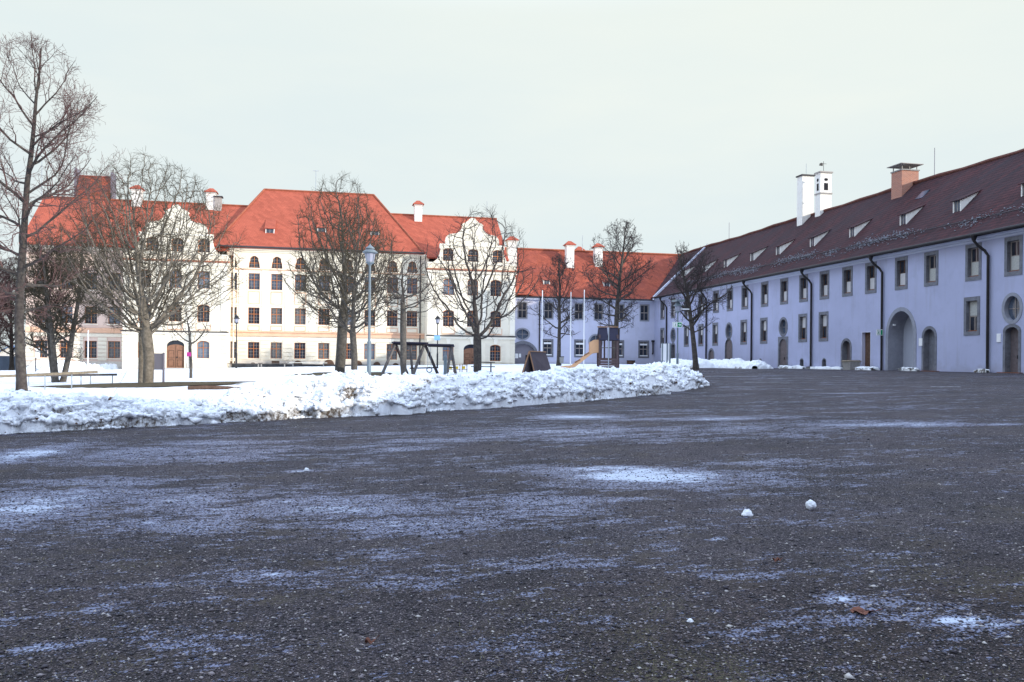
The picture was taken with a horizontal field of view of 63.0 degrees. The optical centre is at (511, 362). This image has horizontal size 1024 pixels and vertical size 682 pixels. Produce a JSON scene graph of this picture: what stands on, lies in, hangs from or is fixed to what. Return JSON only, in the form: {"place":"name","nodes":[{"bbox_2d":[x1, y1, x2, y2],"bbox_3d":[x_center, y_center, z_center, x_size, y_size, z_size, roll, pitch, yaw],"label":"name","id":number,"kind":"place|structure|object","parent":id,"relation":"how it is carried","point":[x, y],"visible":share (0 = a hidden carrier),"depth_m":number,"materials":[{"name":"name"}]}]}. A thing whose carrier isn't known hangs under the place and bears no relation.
{"place":"outdoors","nodes":[
{"label":"outdoors","id":0,"kind":"place"},
{"bbox_2d":[30,381,254,387],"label":"bare ground","id":1,"kind":"structure","parent":0,"point":[155,384],"depth_m":35.82,"materials":[{"name":"brown soil"}]},
{"bbox_2d":[51,145,250,382],"bbox_3d":[-15.911,-4.072,36.759,7.938,10.894,7.777,1,0,-38],"label":"bare tree","id":2,"kind":"object","parent":1,"relation":"on","point":[143,300],"visible":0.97,"depth_m":36.45,"materials":[{"name":"brown plant"}]},
{"bbox_2d":[0,364,645,399],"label":"snow field","id":3,"kind":"structure","parent":0,"point":[264,374],"depth_m":51.72,"materials":[{"name":"white snow"}]},
{"bbox_2d":[0,283,14,319],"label":"bare tree","id":4,"kind":"object","parent":3,"relation":"on","point":[10,309],"visible":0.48,"depth_m":72.44,"materials":[{"name":"brown plant"}]},
{"bbox_2d":[6,220,108,382],"bbox_3d":[-23.306,-2.928,43.020,5.104,8.722,4.886,1,0,-12],"label":"bare tree","id":5,"kind":"object","parent":3,"relation":"on","point":[52,334],"visible":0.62,"depth_m":42.50,"materials":[{"name":"brown plant"}]},
{"bbox_2d":[0,31,128,390],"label":"bare tree","id":6,"kind":"object","parent":3,"relation":"on","point":[20,355],"visible":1,"depth_m":26.80,"materials":[{"name":"brown plant"}]},
{"bbox_2d":[60,202,201,382],"bbox_3d":[-18.215,-3.219,39.749,6.477,9.128,5.829,1,0,-26],"label":"bare tree","id":7,"kind":"object","parent":3,"relation":"on","point":[140,364],"visible":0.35,"depth_m":39.61,"materials":[{"name":"brown plant"}]},
{"bbox_2d":[154,352,164,381],"bbox_3d":[-16.341,0.445,38.500,0.645,1.849,0.100,1,0,0],"label":"notice board","id":8,"kind":"object","parent":3,"relation":"on","point":[159,361],"visible":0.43,"depth_m":38.47,"materials":[{"name":"grey metal"}]},
{"bbox_2d":[171,305,211,377],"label":"bare tree","id":9,"kind":"object","parent":3,"relation":"on","point":[190,357],"visible":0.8,"depth_m":47.94,"materials":[{"name":"brown plant"}]},
{"bbox_2d":[188,385,239,389],"bbox_3d":[-11.254,0.962,31.773,2.106,0.212,0.200,1,0,0],"label":"bench","id":10,"kind":"object","parent":3,"relation":"on","point":[205,387],"visible":0.58,"depth_m":31.69,"materials":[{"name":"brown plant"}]},
{"bbox_2d":[233,315,239,367],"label":"street lamp","id":11,"kind":"object","parent":3,"relation":"on","point":[236,318],"visible":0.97,"depth_m":83.93,"materials":[{"name":"metal"}]},
{"bbox_2d":[232,364,381,367],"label":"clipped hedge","id":12,"kind":"object","parent":3,"relation":"on","point":[269,365],"visible":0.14,"depth_m":90.49,"materials":[{"name":"brown plant"}]},
{"bbox_2d":[4,364,703,423],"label":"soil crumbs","id":13,"kind":"object","parent":3,"relation":"on","point":[110,398],"visible":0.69,"depth_m":19.57,"materials":[{"name":"brown soil"}]},
{"bbox_2d":[362,244,377,374],"bbox_3d":[-6.651,-2.176,39.000,0.714,6.750,0.714,1,0,-12],"label":"street lamp","id":14,"kind":"object","parent":3,"relation":"on","point":[369,252],"visible":0.99,"depth_m":38.94,"materials":[{"name":"grey metal"}]},
{"bbox_2d":[367,249,444,374],"bbox_3d":[-5.538,-2.395,43.961,4.284,7.110,3.860,1,0,-12],"label":"bare tree","id":15,"kind":"object","parent":3,"relation":"on","point":[403,342],"visible":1,"depth_m":43.91,"materials":[{"name":"brown plant"}]},
{"bbox_2d":[435,315,440,366],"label":"street lamp","id":16,"kind":"object","parent":3,"relation":"on","point":[437,320],"visible":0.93,"depth_m":69.93,"materials":[{"name":"metal"}]},
{"bbox_2d":[415,204,550,371],"bbox_3d":[-1.657,-4.012,46.849,7.848,10.189,6.737,1,0,-12],"label":"bare tree","id":17,"kind":"object","parent":3,"relation":"on","point":[477,338],"visible":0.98,"depth_m":46.74,"materials":[{"name":"brown plant"}]},
{"bbox_2d":[522,351,550,372],"bbox_3d":[1.421,0.002,46.535,0.549,1.332,2.882,1,0,29],"label":"play hut","id":18,"kind":"object","parent":3,"relation":"on","point":[536,361],"visible":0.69,"depth_m":46.41,"materials":[{"name":"brown wood"}]},
{"bbox_2d":[560,340,598,367],"bbox_3d":[4.524,-0.506,56.000,2.526,2.084,0.680,1,0,0],"label":"slide","id":19,"kind":"object","parent":3,"relation":"on","point":[593,346],"visible":0.89,"depth_m":55.69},
{"bbox_2d":[597,326,619,367],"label":"play tower","id":20,"kind":"structure","parent":3,"relation":"on","point":[612,334],"depth_m":55.44,"materials":[{"name":"brown wood"}]},
{"bbox_2d":[577,219,656,363],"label":"bare tree","id":21,"kind":"object","parent":3,"relation":"on","point":[619,298],"visible":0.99,"depth_m":73.68,"materials":[{"name":"brown plant"}]},
{"bbox_2d":[661,343,667,362],"bbox_3d":[8.205,-0.036,45.000,0.346,2.072,0.100,1,0,0],"label":"notice board","id":22,"kind":"object","parent":3,"relation":"on","point":[664,352],"visible":0.67,"depth_m":44.97,"materials":[{"name":"white paint"}]},
{"bbox_2d":[668,343,670,363],"bbox_3d":[8.546,-0.045,45.400,0.130,2.074,0.100,1,0,0],"label":"notice board","id":23,"kind":"object","parent":3,"relation":"on","point":[669,352],"visible":0.82,"depth_m":45.35,"materials":[{"name":"white paint"}]},
{"bbox_2d":[672,299,688,363],"bbox_3d":[9.306,-1.270,46.042,0.886,4.400,0.700,1,0,-12],"label":"street lamp","id":24,"kind":"object","parent":3,"relation":"on","point":[678,305],"visible":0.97,"depth_m":45.94,"materials":[{"name":"grey metal"}]},
{"bbox_2d":[672,322,681,327],"bbox_3d":[9.061,-2.090,45.797,0.520,0.300,0.066,1,0,0],"label":"exit sign","id":25,"kind":"object","parent":24,"relation":"attached to","point":[677,324],"visible":1,"depth_m":45.77,"materials":[{"name":"metal"}]},
{"bbox_2d":[290,372,392,375],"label":"bare ground","id":26,"kind":"structure","parent":0,"point":[372,373],"depth_m":51.85,"materials":[{"name":"brown soil"}]},
{"bbox_2d":[275,172,400,371],"bbox_3d":[-11.290,-5.833,54.741,8.471,13.856,7.767,1,0,-12],"label":"bare tree","id":27,"kind":"object","parent":26,"relation":"on","point":[341,347],"visible":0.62,"depth_m":54.52,"materials":[{"name":"brown plant"}]},
{"bbox_2d":[294,193,409,369],"bbox_3d":[-8.505,-4.066,44.794,6.026,10.497,5.450,1,0,0],"label":"bare tree","id":28,"kind":"object","parent":26,"relation":"on","point":[352,330],"visible":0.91,"depth_m":44.65,"materials":[{"name":"brown plant"}]},
{"bbox_2d":[0,368,1023,681],"bbox_3d":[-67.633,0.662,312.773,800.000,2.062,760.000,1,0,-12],"label":"ground","id":29,"kind":"structure","parent":0,"point":[764,400],"depth_m":6.72,"materials":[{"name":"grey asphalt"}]},
{"bbox_2d":[0,345,14,355],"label":"house","id":30,"kind":"structure","parent":29,"relation":"on","point":[7,349],"depth_m":135.68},
{"bbox_2d":[0,356,15,369],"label":"boundary wall","id":31,"kind":"structure","parent":29,"relation":"on","point":[4,362],"depth_m":106.73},
{"bbox_2d":[0,256,25,369],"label":"bare tree","id":32,"kind":"object","parent":29,"relation":"on","point":[11,352],"visible":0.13,"depth_m":103.82,"materials":[{"name":"brown plant"}]},
{"bbox_2d":[0,249,25,351],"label":"bare tree","id":33,"kind":"object","parent":29,"relation":"on","point":[4,309],"visible":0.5,"depth_m":92.77,"materials":[{"name":"brown plant"}]},
{"bbox_2d":[33,343,39,371],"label":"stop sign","id":34,"kind":"object","parent":29,"relation":"on","point":[37,354],"visible":0.71,"depth_m":75.96,"materials":[{"name":"metal"}]},
{"bbox_2d":[0,371,97,389],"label":"railing","id":35,"kind":"object","parent":29,"relation":"on","point":[56,373],"visible":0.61,"depth_m":32.77,"materials":[{"name":"wood"}]},
{"bbox_2d":[27,373,116,385],"bbox_3d":[-20.992,0.904,38.000,6.040,0.895,0.080,1,0,0],"label":"railing","id":36,"kind":"object","parent":29,"relation":"on","point":[90,375],"visible":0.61,"depth_m":37.96,"materials":[{"name":"wood"}]},
{"bbox_2d":[26,359,118,370],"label":"snow heap","id":37,"kind":"object","parent":29,"relation":"on","point":[42,364],"visible":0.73,"depth_m":86.28,"materials":[{"name":"white snow"}]},
{"bbox_2d":[87,330,88,369],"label":"white pole","id":38,"kind":"object","parent":29,"relation":"on","point":[88,353],"visible":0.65,"depth_m":81.97,"materials":[{"name":"metal"}]},
{"bbox_2d":[25,168,516,368],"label":"baroque building","id":39,"kind":"structure","parent":29,"relation":"on","point":[274,325],"depth_m":92.35,"materials":[{"name":"white paint"}]},
{"bbox_2d":[35,340,47,358],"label":"window","id":40,"kind":"structure","parent":39,"relation":"in","point":[43,356],"depth_m":87.78,"materials":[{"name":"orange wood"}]},
{"bbox_2d":[58,340,72,358],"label":"window","id":41,"kind":"structure","parent":39,"relation":"in","point":[63,356],"depth_m":88.19,"materials":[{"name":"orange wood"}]},
{"bbox_2d":[83,341,97,358],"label":"window","id":42,"kind":"structure","parent":39,"relation":"in","point":[92,344],"depth_m":88.77,"materials":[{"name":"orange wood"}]},
{"bbox_2d":[85,306,97,324],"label":"window","id":43,"kind":"structure","parent":39,"relation":"in","point":[93,322],"depth_m":88.75,"materials":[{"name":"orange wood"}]},
{"bbox_2d":[107,341,120,358],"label":"window","id":44,"kind":"structure","parent":39,"relation":"in","point":[113,346],"depth_m":89.21,"materials":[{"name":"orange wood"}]},
{"bbox_2d":[107,307,120,324],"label":"window","id":45,"kind":"structure","parent":39,"relation":"in","point":[110,320],"depth_m":89.18,"materials":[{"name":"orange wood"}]},
{"bbox_2d":[167,344,183,367],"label":"door","id":46,"kind":"structure","parent":39,"relation":"in","point":[175,353],"depth_m":86.76,"materials":[{"name":"brown wood"}]},
{"bbox_2d":[196,341,208,358],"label":"window","id":47,"kind":"structure","parent":39,"relation":"in","point":[202,346],"depth_m":87.33,"materials":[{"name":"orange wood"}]},
{"bbox_2d":[196,304,210,322],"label":"window","id":48,"kind":"structure","parent":39,"relation":"in","point":[207,307],"depth_m":87.33,"materials":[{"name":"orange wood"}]},
{"bbox_2d":[198,240,209,253],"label":"window","id":49,"kind":"structure","parent":39,"relation":"in","point":[199,245],"depth_m":87.33,"materials":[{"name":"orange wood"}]},
{"bbox_2d":[198,272,210,289],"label":"window","id":50,"kind":"structure","parent":39,"relation":"in","point":[206,288],"depth_m":87.35,"materials":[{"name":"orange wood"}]},
{"bbox_2d":[230,342,235,358],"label":"window","id":51,"kind":"structure","parent":39,"relation":"in","point":[231,342],"depth_m":90.85,"materials":[{"name":"orange wood"}]},
{"bbox_2d":[231,307,236,322],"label":"window","id":52,"kind":"structure","parent":39,"relation":"in","point":[235,308],"depth_m":90.83,"materials":[{"name":"paint"}]},
{"bbox_2d":[247,342,258,358],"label":"window","id":53,"kind":"structure","parent":39,"relation":"in","point":[253,347],"depth_m":91.27,"materials":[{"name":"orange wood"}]},
{"bbox_2d":[247,307,260,324],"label":"window","id":54,"kind":"structure","parent":39,"relation":"in","point":[253,313],"depth_m":91.30,"materials":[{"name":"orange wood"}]},
{"bbox_2d":[247,273,260,290],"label":"window","id":55,"kind":"structure","parent":39,"relation":"in","point":[254,281],"depth_m":91.30,"materials":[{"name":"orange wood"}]},
{"bbox_2d":[248,256,260,268],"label":"window","id":56,"kind":"structure","parent":39,"relation":"in","point":[254,261],"depth_m":91.27,"materials":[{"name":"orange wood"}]},
{"bbox_2d":[270,308,282,324],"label":"window","id":57,"kind":"structure","parent":39,"relation":"in","point":[276,313],"depth_m":91.79,"materials":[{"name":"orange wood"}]},
{"bbox_2d":[270,274,282,290],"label":"window","id":58,"kind":"structure","parent":39,"relation":"in","point":[276,283],"depth_m":91.79,"materials":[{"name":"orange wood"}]},
{"bbox_2d":[270,257,282,269],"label":"window","id":59,"kind":"structure","parent":39,"relation":"in","point":[276,264],"depth_m":91.79,"materials":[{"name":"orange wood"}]},
{"bbox_2d":[271,342,282,359],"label":"window","id":60,"kind":"structure","parent":39,"relation":"in","point":[276,347],"depth_m":91.79,"materials":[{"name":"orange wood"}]},
{"bbox_2d":[293,343,305,359],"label":"window","id":61,"kind":"structure","parent":39,"relation":"in","point":[299,348],"depth_m":92.31,"materials":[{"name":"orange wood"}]},
{"bbox_2d":[294,258,304,269],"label":"window","id":62,"kind":"structure","parent":39,"relation":"in","point":[299,265],"depth_m":92.31,"materials":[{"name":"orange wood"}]},
{"bbox_2d":[294,308,306,325],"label":"window","id":63,"kind":"structure","parent":39,"relation":"in","point":[300,318],"depth_m":92.33,"materials":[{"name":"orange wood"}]},
{"bbox_2d":[295,275,305,291],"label":"window","id":64,"kind":"structure","parent":39,"relation":"in","point":[298,275],"depth_m":92.31,"materials":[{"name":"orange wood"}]},
{"bbox_2d":[317,343,329,359],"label":"window","id":65,"kind":"structure","parent":39,"relation":"in","point":[323,348],"depth_m":92.85,"materials":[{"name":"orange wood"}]},
{"bbox_2d":[317,309,329,325],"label":"window","id":66,"kind":"structure","parent":39,"relation":"in","point":[320,320],"depth_m":92.83,"materials":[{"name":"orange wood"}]},
{"bbox_2d":[346,343,350,359],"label":"window","id":67,"kind":"structure","parent":39,"relation":"in","point":[348,350],"depth_m":93.46,"materials":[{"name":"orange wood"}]},
{"bbox_2d":[364,344,374,358],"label":"window","id":68,"kind":"structure","parent":39,"relation":"in","point":[365,345],"depth_m":93.99,"materials":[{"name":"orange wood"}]},
{"bbox_2d":[364,310,374,326],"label":"window","id":69,"kind":"structure","parent":39,"relation":"in","point":[372,315],"depth_m":93.90,"materials":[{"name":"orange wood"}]},
{"bbox_2d":[386,344,397,360],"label":"window","id":70,"kind":"structure","parent":39,"relation":"in","point":[389,346],"depth_m":94.45,"materials":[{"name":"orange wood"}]},
{"bbox_2d":[386,310,398,326],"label":"window","id":71,"kind":"structure","parent":39,"relation":"in","point":[389,323],"depth_m":94.43,"materials":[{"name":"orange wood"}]},
{"bbox_2d":[406,345,416,360],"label":"window","id":72,"kind":"structure","parent":39,"relation":"in","point":[414,348],"depth_m":94.96,"materials":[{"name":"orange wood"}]},
{"bbox_2d":[407,311,417,327],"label":"window","id":73,"kind":"structure","parent":39,"relation":"in","point":[412,321],"depth_m":94.91,"materials":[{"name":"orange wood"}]},
{"bbox_2d":[407,278,417,294],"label":"window","id":74,"kind":"structure","parent":39,"relation":"in","point":[410,289],"depth_m":94.91,"materials":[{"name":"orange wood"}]},
{"bbox_2d":[407,261,417,273],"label":"window","id":75,"kind":"structure","parent":39,"relation":"in","point":[409,266],"depth_m":94.91,"materials":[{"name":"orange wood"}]},
{"bbox_2d":[442,347,451,361],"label":"window","id":76,"kind":"structure","parent":39,"relation":"in","point":[445,349],"depth_m":92.73,"materials":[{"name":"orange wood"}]},
{"bbox_2d":[442,310,453,326],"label":"window","id":77,"kind":"structure","parent":39,"relation":"in","point":[446,312],"depth_m":92.78,"materials":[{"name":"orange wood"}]},
{"bbox_2d":[442,279,454,295],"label":"window","id":78,"kind":"structure","parent":39,"relation":"in","point":[447,283],"depth_m":92.76,"materials":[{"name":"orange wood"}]},
{"bbox_2d":[442,248,454,261],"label":"window","id":79,"kind":"structure","parent":39,"relation":"in","point":[445,250],"depth_m":92.73,"materials":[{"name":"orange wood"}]},
{"bbox_2d":[463,348,473,364],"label":"door","id":80,"kind":"structure","parent":39,"relation":"in","point":[468,353],"depth_m":93.28,"materials":[{"name":"brown wood"}]},
{"bbox_2d":[467,279,477,295],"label":"window","id":81,"kind":"structure","parent":39,"relation":"in","point":[468,291],"depth_m":93.33,"materials":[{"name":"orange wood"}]},
{"bbox_2d":[468,249,479,262],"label":"window","id":82,"kind":"structure","parent":39,"relation":"in","point":[469,255],"depth_m":93.35,"materials":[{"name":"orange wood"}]},
{"bbox_2d":[489,345,501,361],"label":"window","id":83,"kind":"structure","parent":39,"relation":"in","point":[494,349],"depth_m":93.92,"materials":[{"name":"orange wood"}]},
{"bbox_2d":[490,311,501,327],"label":"window","id":84,"kind":"structure","parent":39,"relation":"in","point":[498,315],"depth_m":93.92,"materials":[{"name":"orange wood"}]},
{"bbox_2d":[490,280,501,296],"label":"window","id":85,"kind":"structure","parent":39,"relation":"in","point":[496,293],"depth_m":93.90,"materials":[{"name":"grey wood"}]},
{"bbox_2d":[493,250,502,263],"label":"window","id":86,"kind":"structure","parent":39,"relation":"in","point":[496,257],"depth_m":93.94,"materials":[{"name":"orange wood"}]},
{"bbox_2d":[0,385,703,434],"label":"snow crumbs","id":87,"kind":"object","parent":29,"relation":"on","point":[294,417],"visible":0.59,"depth_m":19.23,"materials":[{"name":"white snow"}]},
{"bbox_2d":[0,361,709,433],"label":"snow bank","id":88,"kind":"structure","parent":29,"relation":"on","point":[339,394],"depth_m":19.79,"materials":[{"name":"white snow"}]},
{"bbox_2d":[381,341,456,373],"bbox_3d":[-5.794,-0.153,52.147,4.797,2.340,1.813,1,0,-6],"label":"play swing","id":89,"kind":"object","parent":29,"relation":"on","point":[423,345],"visible":0.79,"depth_m":51.94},
{"bbox_2d":[443,355,447,373],"bbox_3d":[-3.990,0.206,50.000,0.260,1.350,0.247,1,0,-12],"label":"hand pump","id":90,"kind":"object","parent":29,"relation":"on","point":[445,358],"visible":0.88,"depth_m":49.91,"materials":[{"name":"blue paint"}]},
{"bbox_2d":[471,362,494,371],"bbox_3d":[-1.864,0.366,54.000,1.500,0.878,1.700,1,0,0],"label":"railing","id":91,"kind":"object","parent":29,"relation":"on","point":[490,366],"visible":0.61,"depth_m":53.65,"materials":[{"name":"metal"}]},
{"bbox_2d":[541,290,542,350],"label":"flagpole","id":92,"kind":"object","parent":29,"relation":"on","point":[542,324],"visible":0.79,"depth_m":69.96,"materials":[{"name":"metal"}]},
{"bbox_2d":[528,252,591,365],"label":"bare tree","id":93,"kind":"object","parent":29,"relation":"on","point":[558,300],"visible":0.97,"depth_m":77.80,"materials":[{"name":"brown plant"}]},
{"bbox_2d":[570,304,570,364],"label":"flagpole","id":94,"kind":"object","parent":29,"relation":"on","point":[570,334],"visible":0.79,"depth_m":73.96,"materials":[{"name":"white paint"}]},
{"bbox_2d":[583,290,584,367],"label":"flagpole","id":95,"kind":"object","parent":29,"relation":"on","point":[584,329],"visible":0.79,"depth_m":65.97,"materials":[{"name":"metal"}]},
{"bbox_2d":[505,235,679,363],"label":"courtyard wing","id":96,"kind":"structure","parent":29,"relation":"on","point":[637,340],"depth_m":101.10,"materials":[{"name":"white paint"}]},
{"bbox_2d":[665,358,714,367],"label":"snow heap","id":97,"kind":"object","parent":29,"relation":"on","point":[703,363],"visible":0.57,"depth_m":74.33,"materials":[{"name":"white snow"}]},
{"bbox_2d":[664,243,732,369],"bbox_3d":[14.083,-4.450,63.998,5.399,10.353,5.218,1,0,42],"label":"bare tree","id":98,"kind":"object","parent":29,"relation":"on","point":[688,303],"visible":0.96,"depth_m":63.90,"materials":[{"name":"brown plant"}]},
{"bbox_2d":[705,358,773,368],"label":"snow heap","id":99,"kind":"object","parent":29,"relation":"on","point":[738,363],"visible":0.72,"depth_m":70.62,"materials":[{"name":"white snow"}]},
{"bbox_2d":[741,509,752,516],"bbox_3d":[2.054,1.307,7.300,0.104,0.057,0.084,1,0,8],"label":"snowball","id":100,"kind":"object","parent":29,"relation":"on","point":[747,512],"visible":1,"depth_m":7.27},
{"bbox_2d":[778,365,806,368],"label":"snow heap","id":101,"kind":"object","parent":29,"relation":"on","point":[791,367],"visible":0.96,"depth_m":69.64,"materials":[{"name":"snow"}]},
{"bbox_2d":[805,499,815,509],"bbox_3d":[2.698,1.282,7.543,0.090,0.096,0.094,1,0,-12],"label":"snowball","id":102,"kind":"object","parent":29,"relation":"on","point":[810,504],"visible":1,"depth_m":7.51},
{"bbox_2d":[807,366,842,369],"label":"snow heap","id":103,"kind":"object","parent":29,"relation":"on","point":[826,367],"visible":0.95,"depth_m":65.62,"materials":[{"name":"snow"}]},
{"bbox_2d":[651,148,1023,372],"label":"long wing","id":104,"kind":"structure","parent":29,"relation":"on","point":[907,260],"depth_m":61.88,"materials":[{"name":"paint"}]},
{"bbox_2d":[842,360,861,369],"bbox_3d":[25.099,0.182,61.834,1.040,0.770,1.120,1,0,-12],"label":"grit bin","id":105,"kind":"object","parent":29,"relation":"on","point":[849,364],"visible":0.82,"depth_m":61.41,"materials":[{"name":"concrete"}]},
{"bbox_2d":[850,607,880,614],"bbox_3d":[1.922,1.346,4.524,0.167,0.030,0.080,1,0,13],"label":"dead leaf","id":106,"kind":"object","parent":29,"relation":"on","point":[858,609],"visible":1,"depth_m":4.54,"materials":[{"name":"brown plant"}]},
{"bbox_2d":[855,366,879,369],"bbox_3d":[25.524,0.431,60.103,1.337,0.385,1.824,1,0,-12],"label":"snow heap","id":107,"kind":"object","parent":29,"relation":"on","point":[866,368],"visible":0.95,"depth_m":59.74,"materials":[{"name":"snow"}]},
{"bbox_2d":[897,367,919,370],"bbox_3d":[26.687,0.459,56.111,0.777,0.371,1.842,1,0,-12],"label":"snow heap","id":108,"kind":"object","parent":29,"relation":"on","point":[908,369],"visible":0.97,"depth_m":56.03,"materials":[{"name":"snow"}]},
{"bbox_2d":[974,368,989,372],"bbox_3d":[28.126,0.490,49.894,0.656,0.310,0.989,1,0,-12],"label":"snow heap","id":109,"kind":"object","parent":29,"relation":"on","point":[982,370],"visible":0.98,"depth_m":49.73,"materials":[{"name":"snow"}]},
{"bbox_2d":[0,0,1023,348],"label":"sky","id":110,"kind":"structure","parent":0,"point":[693,122],"materials":[{"name":"white"}]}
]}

